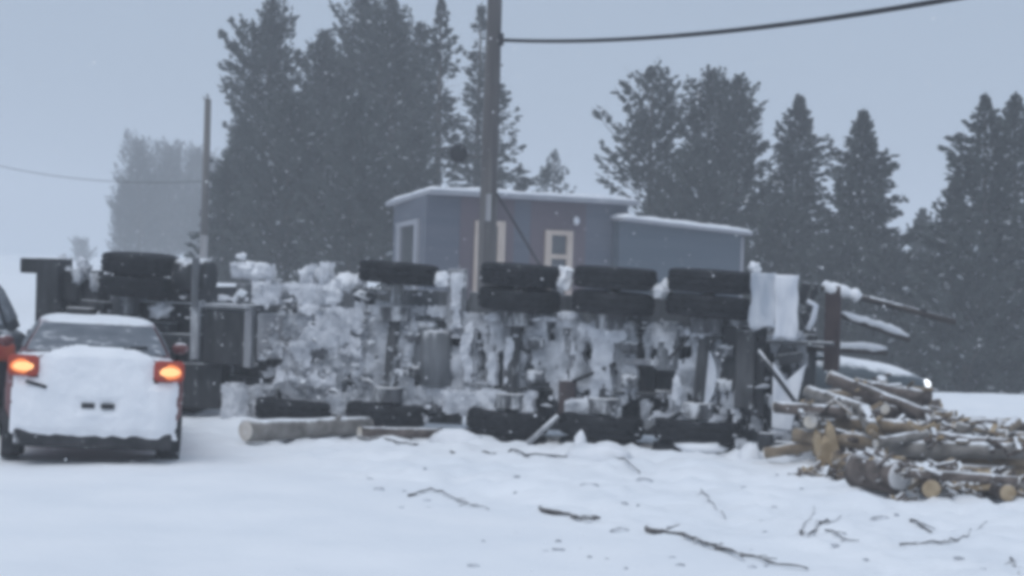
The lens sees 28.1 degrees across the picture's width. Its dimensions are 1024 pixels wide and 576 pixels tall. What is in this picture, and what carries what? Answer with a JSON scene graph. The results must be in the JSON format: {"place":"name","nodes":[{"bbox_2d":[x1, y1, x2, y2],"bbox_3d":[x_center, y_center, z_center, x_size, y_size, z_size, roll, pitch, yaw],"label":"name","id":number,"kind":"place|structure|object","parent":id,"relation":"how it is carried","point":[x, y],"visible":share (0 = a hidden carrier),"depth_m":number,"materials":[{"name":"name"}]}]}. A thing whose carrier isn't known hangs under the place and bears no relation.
{"place":"outdoors","nodes":[
{"label":"outdoors","id":0,"kind":"place"},
{"bbox_2d":[0,254,1023,575],"bbox_3d":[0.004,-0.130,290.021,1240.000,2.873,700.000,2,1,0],"label":"ground","id":1,"kind":"structure","parent":0,"point":[312,506],"depth_m":17.99,"materials":[{"name":"snow"}]},
{"bbox_2d":[0,285,30,430],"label":"suv car","id":2,"kind":"object","parent":1,"relation":"on","point":[9,324],"visible":0.27,"depth_m":24.20,"materials":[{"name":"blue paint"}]},
{"bbox_2d":[68,236,96,260],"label":"bare tree","id":3,"kind":"object","parent":1,"relation":"on","point":[82,243],"visible":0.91,"depth_m":266.49,"materials":[{"name":"grey plant"}]},
{"bbox_2d":[0,313,188,458],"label":"hatchback car","id":4,"kind":"object","parent":1,"relation":"on","point":[80,377],"visible":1,"depth_m":21.08,"materials":[{"name":"red paint"}]},
{"bbox_2d":[104,174,152,251],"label":"bare tree","id":5,"kind":"object","parent":1,"relation":"on","point":[121,224],"visible":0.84,"depth_m":184.20,"materials":[{"name":"grey plant"}]},
{"bbox_2d":[109,128,184,252],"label":"bare tree","id":6,"kind":"object","parent":1,"relation":"on","point":[141,165],"visible":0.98,"depth_m":184.18,"materials":[{"name":"grey plant"}]},
{"bbox_2d":[123,171,201,257],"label":"bare tree","id":7,"kind":"object","parent":1,"relation":"on","point":[164,232],"visible":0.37,"depth_m":195.85,"materials":[{"name":"grey plant"}]},
{"bbox_2d":[142,136,200,255],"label":"bare tree","id":8,"kind":"object","parent":1,"relation":"on","point":[171,160],"visible":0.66,"depth_m":196.19,"materials":[{"name":"grey plant"}]},
{"bbox_2d":[170,185,217,257],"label":"bare tree","id":9,"kind":"object","parent":1,"relation":"on","point":[195,217],"visible":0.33,"depth_m":184.44,"materials":[{"name":"grey plant"}]},
{"bbox_2d":[174,141,218,256],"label":"bare tree","id":10,"kind":"object","parent":1,"relation":"on","point":[197,153],"visible":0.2,"depth_m":208.16,"materials":[{"name":"grey plant"}]},
{"bbox_2d":[200,94,210,258],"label":"utility pole","id":11,"kind":"object","parent":1,"relation":"on","point":[205,194],"visible":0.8,"depth_m":44.91,"materials":[{"name":"wood"}]},
{"bbox_2d":[1,166,201,182],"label":"thin wire","id":12,"kind":"object","parent":11,"relation":"attached to","point":[109,181],"visible":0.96,"depth_m":47.40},
{"bbox_2d":[197,154,223,229],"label":"bare tree","id":13,"kind":"object","parent":1,"relation":"on","point":[212,166],"visible":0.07,"depth_m":208.68,"materials":[{"name":"grey plant"}]},
{"bbox_2d":[184,151,256,283],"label":"pine tree","id":14,"kind":"object","parent":1,"relation":"on","point":[224,201],"visible":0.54,"depth_m":74.74,"materials":[{"name":"green plant"}]},
{"bbox_2d":[187,111,275,283],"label":"pine tree","id":15,"kind":"object","parent":1,"relation":"on","point":[234,143],"visible":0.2,"depth_m":77.71,"materials":[{"name":"green plant"}]},
{"bbox_2d":[216,0,331,280],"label":"pine tree","id":16,"kind":"object","parent":1,"relation":"on","point":[271,33],"visible":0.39,"depth_m":79.34,"materials":[{"name":"green plant"}]},
{"bbox_2d":[212,89,356,283],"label":"pine tree","id":17,"kind":"object","parent":1,"relation":"on","point":[290,145],"visible":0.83,"depth_m":72.44,"materials":[{"name":"green plant"}]},
{"bbox_2d":[239,415,372,441],"bbox_3d":[-2.447,1.664,24.512,0.276,0.275,2.001,2,1,41],"label":"log","id":18,"kind":"object","parent":1,"relation":"on","point":[261,430],"visible":0.84,"depth_m":24.26,"materials":[{"name":"brown plant"}]},
{"bbox_2d":[290,29,362,282],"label":"pine tree","id":19,"kind":"object","parent":1,"relation":"on","point":[318,84],"visible":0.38,"depth_m":82.49,"materials":[{"name":"green plant"}]},
{"bbox_2d":[283,94,405,289],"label":"pine tree","id":20,"kind":"object","parent":1,"relation":"on","point":[364,133],"visible":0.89,"depth_m":70.39,"materials":[{"name":"green plant"}]},
{"bbox_2d":[316,0,410,287],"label":"pine tree","id":21,"kind":"object","parent":1,"relation":"on","point":[359,6],"visible":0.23,"depth_m":83.53,"materials":[{"name":"green plant"}]},
{"bbox_2d":[357,435,421,444],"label":"twig","id":22,"kind":"object","parent":1,"relation":"on","point":[366,438],"visible":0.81,"depth_m":24.33,"materials":[{"name":"brown plant"}]},
{"bbox_2d":[344,0,438,293],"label":"pine tree","id":23,"kind":"object","parent":1,"relation":"on","point":[385,61],"visible":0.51,"depth_m":79.62,"materials":[{"name":"green plant"}]},
{"bbox_2d":[357,425,442,438],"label":"log","id":24,"kind":"object","parent":1,"relation":"on","point":[401,432],"visible":0.76,"depth_m":24.91,"materials":[{"name":"brown wood"}]},
{"bbox_2d":[370,124,443,287],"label":"pine tree","id":25,"kind":"object","parent":1,"relation":"on","point":[413,138],"visible":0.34,"depth_m":73.89,"materials":[{"name":"green plant"}]},
{"bbox_2d":[387,21,461,182],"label":"pine tree","id":26,"kind":"object","parent":1,"relation":"on","point":[420,39],"visible":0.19,"depth_m":85.53,"materials":[{"name":"green plant"}]},
{"bbox_2d":[384,0,481,214],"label":"spruce tree","id":27,"kind":"object","parent":1,"relation":"on","point":[441,128],"visible":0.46,"depth_m":77.78,"materials":[{"name":"green plant"}]},
{"bbox_2d":[407,487,488,508],"bbox_3d":[-0.593,1.935,18.751,0.406,0.070,1.431,1,1,-29],"label":"twig","id":28,"kind":"object","parent":1,"relation":"on","point":[430,488],"visible":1,"depth_m":19.02,"materials":[{"name":"brown plant"}]},
{"bbox_2d":[427,428,482,442],"bbox_3d":[-0.702,1.883,24.928,0.687,0.368,0.385,2,1,0],"label":"snow heap","id":29,"kind":"object","parent":1,"relation":"on","point":[454,435],"visible":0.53,"depth_m":24.80,"materials":[{"name":"snow"}]},
{"bbox_2d":[441,2,516,186],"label":"spruce tree","id":30,"kind":"object","parent":1,"relation":"on","point":[480,18],"visible":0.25,"depth_m":83.87,"materials":[{"name":"green plant"}]},
{"bbox_2d":[20,251,955,456],"bbox_3d":[-0.502,0.853,27.044,12.435,2.626,3.311,2,1,18],"label":"overturned truck","id":31,"kind":"object","parent":1,"relation":"on","point":[681,382],"visible":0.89,"depth_m":25.91,"materials":[{"name":"metal"}]},
{"bbox_2d":[449,59,540,191],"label":"spruce tree","id":32,"kind":"object","parent":1,"relation":"on","point":[502,146],"visible":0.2,"depth_m":79.83,"materials":[{"name":"green plant"}]},
{"bbox_2d":[450,0,556,291],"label":"utility pole","id":33,"kind":"object","parent":1,"relation":"on","point":[489,194],"visible":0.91,"depth_m":37.83,"materials":[{"name":"wood"}]},
{"bbox_2d":[506,0,958,42],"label":"overhead cable","id":34,"kind":"object","parent":33,"relation":"attached to","point":[811,20],"visible":1,"depth_m":28.24,"materials":[{"name":"rubber"}]},
{"bbox_2d":[450,448,566,457],"bbox_3d":[0.030,1.876,23.131,1.489,0.173,0.751,2,1,0],"label":"twig","id":35,"kind":"object","parent":1,"relation":"on","point":[488,452],"visible":0.66,"depth_m":23.04,"materials":[{"name":"wood"}]},
{"bbox_2d":[512,163,529,191],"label":"spruce tree","id":36,"kind":"object","parent":1,"relation":"on","point":[520,189],"visible":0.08,"depth_m":97.69,"materials":[{"name":"green plant"}]},
{"bbox_2d":[534,149,575,193],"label":"spruce tree","id":37,"kind":"object","parent":1,"relation":"on","point":[546,174],"visible":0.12,"depth_m":94.76,"materials":[{"name":"green plant"}]},
{"bbox_2d":[385,186,752,298],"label":"house","id":38,"kind":"structure","parent":1,"relation":"on","point":[427,220],"depth_m":50.85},
{"bbox_2d":[396,218,419,289],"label":"window","id":39,"kind":"structure","parent":38,"relation":"in","point":[407,232],"depth_m":53.16,"materials":[{"name":"white glass"}]},
{"bbox_2d":[473,220,505,291],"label":"door","id":40,"kind":"structure","parent":38,"relation":"in","point":[501,225],"depth_m":49.26,"materials":[{"name":"beige wood"}]},
{"bbox_2d":[544,230,572,294],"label":"window","id":41,"kind":"structure","parent":38,"relation":"in","point":[558,245],"depth_m":50.52,"materials":[{"name":"beige glass"}]},
{"bbox_2d":[538,505,600,520],"bbox_3d":[0.562,1.965,17.756,0.290,0.094,0.965,1,1,-26],"label":"twig","id":42,"kind":"object","parent":1,"relation":"on","point":[550,511],"visible":1,"depth_m":17.96,"materials":[{"name":"brown plant"}]},
{"bbox_2d":[574,429,586,444],"bbox_3d":[0.795,1.858,24.213,0.131,0.373,0.176,2,1,32],"label":"snow heap","id":43,"kind":"object","parent":1,"relation":"on","point":[580,436],"visible":0.42,"depth_m":24.18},
{"bbox_2d":[565,442,631,460],"bbox_3d":[0.986,1.908,23.312,0.764,0.281,0.400,2,1,0],"label":"snow heap","id":44,"kind":"object","parent":1,"relation":"on","point":[590,451],"visible":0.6,"depth_m":23.17,"materials":[{"name":"snow"}]},
{"bbox_2d":[592,443,640,471],"bbox_3d":[1.152,1.898,23.227,0.198,0.102,2.746,2,1,-13],"label":"twig","id":45,"kind":"object","parent":1,"relation":"on","point":[629,462],"visible":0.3,"depth_m":22.53,"materials":[{"name":"wood"}]},
{"bbox_2d":[609,527,628,532],"bbox_3d":[0.896,2.021,17.010,0.183,0.074,0.126,2,1,0],"label":"snow clod","id":46,"kind":"object","parent":1,"relation":"on","point":[617,529],"visible":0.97,"depth_m":16.97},
{"bbox_2d":[591,60,714,218],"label":"pine tree","id":47,"kind":"object","parent":1,"relation":"on","point":[640,129],"visible":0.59,"depth_m":74.66,"materials":[{"name":"green plant"}]},
{"bbox_2d":[365,467,985,569],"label":"snow crumbs","id":48,"kind":"object","parent":1,"relation":"on","point":[834,545],"visible":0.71,"depth_m":15.65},
{"bbox_2d":[644,524,743,557],"bbox_3d":[1.511,2.006,16.219,0.227,0.102,1.814,1,1,-20],"label":"twig","id":49,"kind":"object","parent":1,"relation":"on","point":[651,529],"visible":0.99,"depth_m":16.60,"materials":[{"name":"brown plant"}]},
{"bbox_2d":[633,138,757,271],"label":"conifer tree","id":50,"kind":"object","parent":1,"relation":"on","point":[703,193],"visible":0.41,"depth_m":71.44,"materials":[{"name":"green plant"}]},
{"bbox_2d":[673,443,728,452],"bbox_3d":[2.221,1.887,24.012,0.664,0.155,0.281,2,1,0],"label":"snow heap","id":51,"kind":"object","parent":1,"relation":"on","point":[707,447],"visible":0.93,"depth_m":23.92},
{"bbox_2d":[653,64,755,221],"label":"pine tree","id":52,"kind":"object","parent":1,"relation":"on","point":[699,113],"visible":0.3,"depth_m":76.43,"materials":[{"name":"green plant"}]},
{"bbox_2d":[704,72,782,296],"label":"pine tree","id":53,"kind":"object","parent":1,"relation":"on","point":[750,172],"visible":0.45,"depth_m":75.52,"materials":[{"name":"green plant"}]},
{"bbox_2d":[738,442,762,460],"bbox_3d":[2.767,1.989,23.875,0.273,0.380,0.279,1,1,-41],"label":"snow heap","id":54,"kind":"object","parent":1,"relation":"on","point":[746,453],"visible":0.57,"depth_m":23.79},
{"bbox_2d":[714,546,808,568],"bbox_3d":[1.899,2.030,15.397,0.139,0.059,1.195,1,1,-30],"label":"twig","id":55,"kind":"object","parent":1,"relation":"on","point":[766,559],"visible":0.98,"depth_m":15.40,"materials":[{"name":"wood"}]},
{"bbox_2d":[735,194,823,338],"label":"conifer tree","id":56,"kind":"object","parent":1,"relation":"on","point":[768,245],"visible":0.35,"depth_m":69.57,"materials":[{"name":"green plant"}]},
{"bbox_2d":[734,93,842,280],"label":"spruce tree","id":57,"kind":"object","parent":1,"relation":"on","point":[794,164],"visible":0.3,"depth_m":73.69,"materials":[{"name":"green plant"}]},
{"bbox_2d":[763,431,865,458],"bbox_3d":[3.437,1.774,23.151,1.195,0.367,0.131,2,1,13],"label":"log","id":58,"kind":"object","parent":1,"relation":"on","point":[783,450],"visible":0.48,"depth_m":23.18,"materials":[{"name":"brown wood"}]},
{"bbox_2d":[799,515,841,535],"bbox_3d":[2.659,2.033,17.610,0.159,0.146,1.984,2,1,19],"label":"twig","id":59,"kind":"object","parent":1,"relation":"on","point":[808,533],"visible":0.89,"depth_m":17.44,"materials":[{"name":"brown plant"}]},
{"bbox_2d":[812,419,839,466],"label":"split log","id":60,"kind":"object","parent":1,"relation":"on","point":[826,446],"visible":0.7,"depth_m":22.75,"materials":[{"name":"brown wood"}]},
{"bbox_2d":[824,529,858,541],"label":"twig","id":61,"kind":"object","parent":1,"relation":"on","point":[836,532],"visible":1,"depth_m":16.96,"materials":[{"name":"wood"}]},
{"bbox_2d":[781,227,902,359],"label":"conifer tree","id":62,"kind":"object","parent":1,"relation":"on","point":[847,267],"visible":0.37,"depth_m":66.48,"materials":[{"name":"green plant"}]},
{"bbox_2d":[798,108,931,368],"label":"spruce tree","id":63,"kind":"object","parent":1,"relation":"on","point":[863,144],"visible":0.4,"depth_m":69.54,"materials":[{"name":"green plant"}]},
{"bbox_2d":[816,351,932,397],"bbox_3d":[3.609,1.261,28.991,4.443,1.524,2.154,2,1,-2],"label":"sedan car","id":64,"kind":"object","parent":1,"relation":"on","point":[852,368],"visible":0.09,"depth_m":28.23,"materials":[{"name":"metal"}]},
{"bbox_2d":[843,451,911,494],"bbox_3d":[3.668,1.865,20.641,0.435,0.404,0.655,1,1,-30],"label":"log","id":65,"kind":"object","parent":1,"relation":"on","point":[858,472],"visible":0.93,"depth_m":20.49,"materials":[{"name":"brown wood"}]},
{"bbox_2d":[870,516,889,520],"bbox_3d":[3.263,2.049,18.152,0.203,0.063,0.117,2,1,0],"label":"snow clod","id":66,"kind":"object","parent":1,"relation":"on","point":[876,518],"visible":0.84,"depth_m":18.13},
{"bbox_2d":[841,243,941,387],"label":"conifer tree","id":67,"kind":"object","parent":1,"relation":"on","point":[891,256],"visible":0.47,"depth_m":64.60,"materials":[{"name":"green plant"}]},
{"bbox_2d":[787,373,1023,501],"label":"bark litter","id":68,"kind":"object","parent":1,"relation":"on","point":[869,452],"visible":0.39,"depth_m":21.60,"materials":[{"name":"brown wood"}]},
{"bbox_2d":[799,380,1023,499],"bbox_3d":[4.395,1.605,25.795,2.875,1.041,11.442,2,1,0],"label":"wood splinters","id":69,"kind":"object","parent":1,"relation":"on","point":[941,438],"visible":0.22,"depth_m":21.82,"materials":[{"name":"wood"}]},
{"bbox_2d":[909,518,934,532],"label":"twig","id":70,"kind":"object","parent":1,"relation":"on","point":[918,522],"visible":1,"depth_m":17.95,"materials":[{"name":"brown plant"}]},
{"bbox_2d":[906,207,938,287],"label":"conifer tree","id":71,"kind":"object","parent":1,"relation":"on","point":[918,245],"visible":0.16,"depth_m":87.91,"materials":[{"name":"green plant"}]},
{"bbox_2d":[830,451,1023,467],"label":"log","id":72,"kind":"object","parent":1,"relation":"on","point":[836,459],"visible":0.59,"depth_m":21.89,"materials":[{"name":"brown wood"}]},
{"bbox_2d":[918,464,941,497],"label":"log","id":73,"kind":"object","parent":1,"relation":"on","point":[929,488],"visible":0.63,"depth_m":20.16,"materials":[{"name":"brown wood"}]},
{"bbox_2d":[899,521,986,545],"bbox_3d":[3.892,2.082,17.485,0.402,0.092,2.322,2,1,30],"label":"twig","id":74,"kind":"object","parent":1,"relation":"on","point":[935,541],"visible":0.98,"depth_m":16.58,"materials":[{"name":"brown plant"}]},
{"bbox_2d":[922,181,970,322],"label":"conifer tree","id":75,"kind":"object","parent":1,"relation":"on","point":[951,191],"visible":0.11,"depth_m":66.72,"materials":[{"name":"green plant"}]},
{"bbox_2d":[871,92,1023,393],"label":"spruce tree","id":76,"kind":"object","parent":1,"relation":"on","point":[970,180],"visible":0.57,"depth_m":61.69,"materials":[{"name":"green plant"}]},
{"bbox_2d":[889,91,1023,394],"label":"spruce tree","id":77,"kind":"object","parent":1,"relation":"on","point":[1012,114],"visible":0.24,"depth_m":63.59,"materials":[{"name":"green plant"}]},
{"bbox_2d":[900,228,1023,393],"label":"conifer tree","id":78,"kind":"object","parent":1,"relation":"on","point":[957,278],"visible":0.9,"depth_m":59.64,"materials":[{"name":"green plant"}]},
{"bbox_2d":[913,461,1023,475],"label":"log","id":79,"kind":"object","parent":1,"relation":"on","point":[1019,471],"visible":0.24,"depth_m":21.74,"materials":[{"name":"brown wood"}]},
{"bbox_2d":[887,440,1023,462],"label":"log","id":80,"kind":"object","parent":79,"relation":"on","point":[945,450],"visible":0.81,"depth_m":21.83,"materials":[{"name":"brown plant"}]},
{"bbox_2d":[872,429,929,448],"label":"log","id":81,"kind":"object","parent":80,"relation":"on","point":[893,440],"visible":0.99,"depth_m":21.94,"materials":[{"name":"brown plant"}]},
{"bbox_2d":[977,483,1016,501],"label":"log","id":82,"kind":"object","parent":1,"relation":"on","point":[1005,492],"visible":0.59,"depth_m":20.07,"materials":[{"name":"brown wood"}]},
{"bbox_2d":[902,468,1019,484],"bbox_3d":[4.418,1.854,20.163,1.137,0.118,0.107,2,1,8],"label":"log","id":83,"kind":"object","parent":82,"relation":"on","point":[971,477],"visible":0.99,"depth_m":20.12,"materials":[{"name":"brown wood"}]},
{"bbox_2d":[0,0,1023,288],"label":"sky","id":84,"kind":"structure","parent":0,"point":[45,117],"materials":[{"name":"grey"}]},
{"bbox_2d":[3,0,1021,575],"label":"falling snow","id":85,"kind":"structure","parent":0,"point":[533,188],"depth_m":16.96,"materials":[{"name":"snow"}]},
{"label":"log","id":86,"kind":"object","parent":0,"visible":0},
{"bbox_2d":[936,410,954,417],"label":"log","id":87,"kind":"object","parent":86,"relation":"on","point":[949,413],"visible":0.25,"depth_m":25.89,"materials":[{"name":"brown wood"}]},
{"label":"log","id":88,"kind":"object","parent":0,"visible":0},
{"bbox_2d":[848,396,881,407],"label":"log","id":89,"kind":"object","parent":88,"relation":"on","point":[870,403],"visible":0.16,"depth_m":24.91,"materials":[{"name":"brown wood"}]},
{"bbox_2d":[853,377,931,405],"bbox_3d":[4.575,1.250,24.668,1.018,0.330,0.214,2,1,-15],"label":"log","id":90,"kind":"object","parent":89,"relation":"on","point":[916,396],"visible":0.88,"depth_m":24.62,"materials":[{"name":"brown wood"}]},
{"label":"log","id":91,"kind":"object","parent":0,"visible":0},
{"bbox_2d":[826,371,934,420],"bbox_3d":[4.361,1.290,24.303,1.337,0.562,0.204,2,1,29],"label":"log","id":92,"kind":"object","parent":91,"relation":"on","point":[850,386],"visible":0.88,"depth_m":24.28,"materials":[{"name":"brown wood"}]},
{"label":"log","id":93,"kind":"object","parent":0,"visible":0},
{"bbox_2d":[964,433,989,436],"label":"log","id":94,"kind":"object","parent":93,"relation":"on","point":[983,434],"visible":0.09,"depth_m":22.36,"materials":[{"name":"brown wood"}]},
{"bbox_2d":[835,416,940,433],"bbox_3d":[4.210,1.532,22.970,1.200,0.201,0.176,2,1,29],"label":"log","id":95,"kind":"object","parent":94,"relation":"on","point":[885,425],"visible":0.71,"depth_m":22.92,"materials":[{"name":"brown wood"}]},
{"bbox_2d":[954,421,1007,437],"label":"log","id":96,"kind":"object","parent":94,"relation":"on","point":[960,426],"visible":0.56,"depth_m":22.55,"materials":[{"name":"brown plant"}]},
{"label":"log","id":97,"kind":"object","parent":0,"visible":0},
{"bbox_2d":[792,427,886,450],"bbox_3d":[3.906,1.701,22.752,1.682,0.194,0.177,2,1,33],"label":"log","id":98,"kind":"object","parent":97,"relation":"on","point":[801,435],"visible":0.49,"depth_m":22.82,"materials":[{"name":"brown wood"}]},
{"bbox_2d":[801,414,821,429],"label":"log","id":99,"kind":"object","parent":98,"relation":"on","point":[810,422],"visible":0.86,"depth_m":22.75,"materials":[{"name":"brown plant"}]},
{"bbox_2d":[772,401,851,418],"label":"log","id":100,"kind":"object","parent":99,"relation":"on","point":[836,411],"visible":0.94,"depth_m":23.19,"materials":[{"name":"brown wood"}]},
{"bbox_2d":[857,404,878,436],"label":"log","id":101,"kind":"object","parent":98,"relation":"on","point":[868,421],"visible":0.8,"depth_m":22.68,"materials":[{"name":"brown plant"}]},
{"bbox_2d":[929,430,1012,441],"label":"log","id":102,"kind":"object","parent":97,"relation":"on","point":[952,437],"visible":0.31,"depth_m":22.14,"materials":[{"name":"brown wood"}]},
{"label":"log","id":103,"kind":"object","parent":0,"visible":0},
{"bbox_2d":[894,418,1023,435],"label":"log","id":104,"kind":"object","parent":103,"relation":"on","point":[1017,433],"visible":0.12,"depth_m":23.97,"materials":[{"name":"brown wood"}]},
{"bbox_2d":[880,404,914,418],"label":"log","id":105,"kind":"object","parent":104,"relation":"on","point":[891,411],"visible":0.55,"depth_m":24.01,"materials":[{"name":"brown wood"}]},
{"bbox_2d":[1002,417,1021,432],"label":"log","id":106,"kind":"object","parent":104,"relation":"on","point":[1014,423],"visible":0.52,"depth_m":23.96,"materials":[{"name":"brown wood"}]},
{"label":"log","id":107,"kind":"object","parent":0,"visible":0},
{"bbox_2d":[821,398,940,406],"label":"log","id":108,"kind":"object","parent":107,"relation":"on","point":[935,401],"visible":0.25,"depth_m":26.78,"materials":[{"name":"brown wood"}]},
{"bbox_2d":[825,389,853,396],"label":"log","id":109,"kind":"object","parent":108,"relation":"on","point":[841,392],"visible":0.05,"depth_m":26.94,"materials":[{"name":"brown wood"}]},
{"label":"log","id":110,"kind":"object","parent":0,"visible":0},
{"bbox_2d":[959,419,1023,430],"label":"log","id":111,"kind":"object","parent":110,"relation":"on","point":[994,421],"visible":0.25,"depth_m":24.56,"materials":[{"name":"brown wood"}]},
{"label":"log","id":112,"kind":"object","parent":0,"visible":0},
{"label":"log","id":113,"kind":"object","parent":112,"relation":"on","visible":0},
{"bbox_2d":[803,385,864,412],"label":"log","id":114,"kind":"object","parent":113,"relation":"on","point":[816,394],"visible":0.64,"depth_m":23.95,"materials":[{"name":"brown plant"}]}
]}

